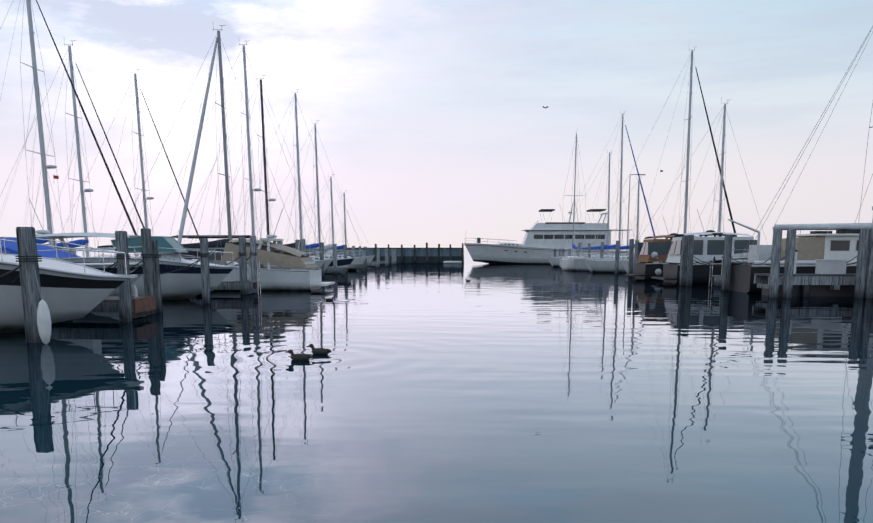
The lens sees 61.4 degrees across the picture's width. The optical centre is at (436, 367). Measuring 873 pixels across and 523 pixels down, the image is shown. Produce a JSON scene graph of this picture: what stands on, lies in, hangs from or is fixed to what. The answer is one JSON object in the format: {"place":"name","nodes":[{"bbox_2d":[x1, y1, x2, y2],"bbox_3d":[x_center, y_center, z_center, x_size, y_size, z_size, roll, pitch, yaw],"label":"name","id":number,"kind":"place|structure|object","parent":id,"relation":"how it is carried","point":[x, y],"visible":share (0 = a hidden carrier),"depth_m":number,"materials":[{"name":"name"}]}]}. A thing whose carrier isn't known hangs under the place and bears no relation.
{"place":"outdoors","nodes":[
{"label":"outdoors","id":0,"kind":"place"},
{"bbox_2d":[0,250,872,522],"bbox_3d":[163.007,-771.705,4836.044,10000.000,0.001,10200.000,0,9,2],"label":"water","id":1,"kind":"structure","parent":0,"point":[487,393],"depth_m":9.69,"materials":[{"name":"blue liquid"}]},
{"bbox_2d":[0,237,136,332],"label":"boat","id":2,"kind":"object","parent":1,"relation":"on","point":[70,290],"visible":0.83,"depth_m":17.96,"materials":[{"name":"white plastic"}]},
{"bbox_2d":[0,0,136,258],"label":"sailboat","id":3,"kind":"object","parent":1,"relation":"on","point":[41,134],"visible":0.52,"depth_m":42.05,"materials":[{"name":"grey metal"}]},
{"bbox_2d":[0,40,144,256],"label":"sailboat","id":4,"kind":"object","parent":1,"relation":"on","point":[85,241],"visible":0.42,"depth_m":46.24,"materials":[{"name":"grey metal"}]},
{"bbox_2d":[0,238,159,295],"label":"boat","id":5,"kind":"object","parent":1,"relation":"on","point":[42,251],"visible":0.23,"depth_m":25.33,"materials":[{"name":"blue fabric"}]},
{"bbox_2d":[58,69,199,255],"bbox_3d":[-23.599,-14.295,55.108,12.565,15.852,3.606,0,9,2],"label":"sailboat","id":6,"kind":"object","parent":1,"relation":"on","point":[144,200],"visible":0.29,"depth_m":55.00,"materials":[{"name":"grey metal"}]},
{"bbox_2d":[29,198,238,299],"bbox_3d":[-13.607,-4.705,30.645,10.790,4.683,3.308,0,9,3],"label":"cruiser","id":7,"kind":"object","parent":1,"relation":"on","point":[181,284],"visible":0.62,"depth_m":29.91,"materials":[{"name":"white plastic"}]},
{"bbox_2d":[100,25,305,267],"bbox_3d":[-14.165,-12.448,44.110,12.565,15.680,3.606,0,9,2],"label":"sailboat","id":8,"kind":"object","parent":1,"relation":"on","point":[215,243],"visible":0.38,"depth_m":43.98,"materials":[{"name":"grey metal"}]},
{"bbox_2d":[84,208,334,290],"bbox_3d":[-12.155,-5.943,38.512,13.185,4.642,3.790,0,9,2],"label":"cruiser","id":9,"kind":"object","parent":1,"relation":"on","point":[302,273],"visible":0.35,"depth_m":37.01,"materials":[{"name":"white plastic"}]},
{"bbox_2d":[131,41,325,268],"bbox_3d":[-14.607,-14.056,50.961,13.705,16.691,3.904,0,9,2],"label":"sailboat","id":10,"kind":"object","parent":1,"relation":"on","point":[319,263],"visible":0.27,"depth_m":50.87,"materials":[{"name":"grey metal"}]},
{"bbox_2d":[178,72,332,270],"bbox_3d":[-14.927,-14.548,56.801,13.705,15.817,3.904,0,9,2],"label":"sailboat","id":11,"kind":"object","parent":1,"relation":"on","point":[327,262],"visible":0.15,"depth_m":56.77,"materials":[{"name":"white metal"}]},
{"bbox_2d":[227,89,353,273],"bbox_3d":[-13.459,-15.888,63.801,12.565,16.251,3.606,0,9,2],"label":"sailboat","id":12,"kind":"object","parent":1,"relation":"on","point":[346,262],"visible":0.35,"depth_m":63.86,"materials":[{"name":"white metal"}]},
{"bbox_2d":[256,120,364,269],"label":"sailboat","id":13,"kind":"object","parent":1,"relation":"on","point":[358,260],"visible":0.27,"depth_m":73.90,"materials":[{"name":"white"}]},
{"bbox_2d":[286,174,367,263],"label":"sailboat","id":14,"kind":"object","parent":1,"relation":"on","point":[333,241],"visible":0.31,"depth_m":84.79,"materials":[{"name":"white"}]},
{"bbox_2d":[309,191,374,261],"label":"sailboat","id":15,"kind":"object","parent":1,"relation":"on","point":[369,258],"visible":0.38,"depth_m":95.77,"materials":[{"name":"white"}]},
{"bbox_2d":[16,227,732,342],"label":"pilings","id":16,"kind":"object","parent":1,"relation":"in","point":[27,246],"visible":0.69,"depth_m":24.07,"materials":[{"name":"grey"}]},
{"bbox_2d":[33,252,661,343],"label":"boat fenders","id":17,"kind":"object","parent":16,"relation":"attached to","point":[43,320],"visible":0.73,"depth_m":15.98,"materials":[{"name":"white vinyl"},{"name":"grey rubber"}]},
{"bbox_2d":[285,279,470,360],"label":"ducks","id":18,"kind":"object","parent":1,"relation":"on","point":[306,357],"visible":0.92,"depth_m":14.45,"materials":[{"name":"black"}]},
{"bbox_2d":[306,243,463,262],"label":"breakwater","id":19,"kind":"object","parent":1,"relation":"in","point":[423,255],"visible":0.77,"depth_m":119.90,"materials":[{"name":"grey"}]},
{"bbox_2d":[90,250,855,318],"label":"docks","id":20,"kind":"object","parent":1,"relation":"on","point":[841,285],"visible":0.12,"depth_m":32.57,"materials":[{"name":"brown"}]},
{"bbox_2d":[0,170,856,297],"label":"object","id":21,"kind":"object","parent":20,"relation":"on","point":[830,266],"visible":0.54,"depth_m":32.99,"materials":[{"name":"white"}]},
{"bbox_2d":[257,174,872,297],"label":"dock fittings","id":22,"kind":"object","parent":20,"relation":"on","point":[863,288],"visible":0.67,"depth_m":31.58,"materials":[{"name":"white"}]},
{"bbox_2d":[464,203,631,263],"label":"motor yacht","id":23,"kind":"object","parent":1,"relation":"on","point":[539,242],"visible":0.71,"depth_m":107.55,"materials":[{"name":"white fibreglass"},{"name":"dark glass"},{"name":"dark canvas"}]},
{"bbox_2d":[560,133,592,270],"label":"sailboat","id":24,"kind":"object","parent":1,"relation":"on","point":[573,263],"visible":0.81,"depth_m":75.56,"materials":[{"name":"white plastic"}]},
{"bbox_2d":[553,150,633,257],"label":"sailboat","id":25,"kind":"object","parent":1,"relation":"on","point":[607,227],"visible":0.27,"depth_m":97.14,"materials":[{"name":"white"}]},
{"bbox_2d":[547,109,655,266],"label":"sailboat","id":26,"kind":"object","parent":1,"relation":"on","point":[554,261],"visible":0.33,"depth_m":89.29,"materials":[{"name":"white"}]},
{"bbox_2d":[586,179,658,259],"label":"sailboat","id":27,"kind":"object","parent":1,"relation":"on","point":[623,247],"visible":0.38,"depth_m":81.69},
{"bbox_2d":[583,49,736,272],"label":"sailboat","id":28,"kind":"object","parent":1,"relation":"on","point":[602,266],"visible":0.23,"depth_m":66.35,"materials":[{"name":"white"}]},
{"bbox_2d":[625,215,746,279],"bbox_3d":[20.333,-8.283,51.936,13.185,5.020,3.692,0,9,2],"label":"cruiser","id":29,"kind":"object","parent":1,"relation":"on","point":[646,267],"visible":0.23,"depth_m":50.89,"materials":[{"name":"brown"}]},
{"bbox_2d":[621,98,765,273],"bbox_3d":[21.238,-14.154,58.854,11.996,14.391,3.606,0,9,2],"label":"sailboat","id":30,"kind":"object","parent":1,"relation":"on","point":[625,264],"visible":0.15,"depth_m":58.61,"materials":[{"name":"white metal"}]},
{"bbox_2d":[651,210,756,283],"bbox_3d":[20.836,-7.340,45.889,13.770,5.070,3.888,0,9,2],"label":"cruiser","id":31,"kind":"object","parent":1,"relation":"on","point":[706,248],"visible":0.29,"depth_m":44.58,"materials":[{"name":"white plastic"}]},
{"bbox_2d":[728,26,872,292],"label":"trawler","id":32,"kind":"object","parent":1,"relation":"on","point":[841,243],"visible":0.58,"depth_m":34.98,"materials":[{"name":"white plastic"}]},
{"bbox_2d":[0,0,872,249],"label":"sky","id":33,"kind":"structure","parent":0,"point":[434,126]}
]}

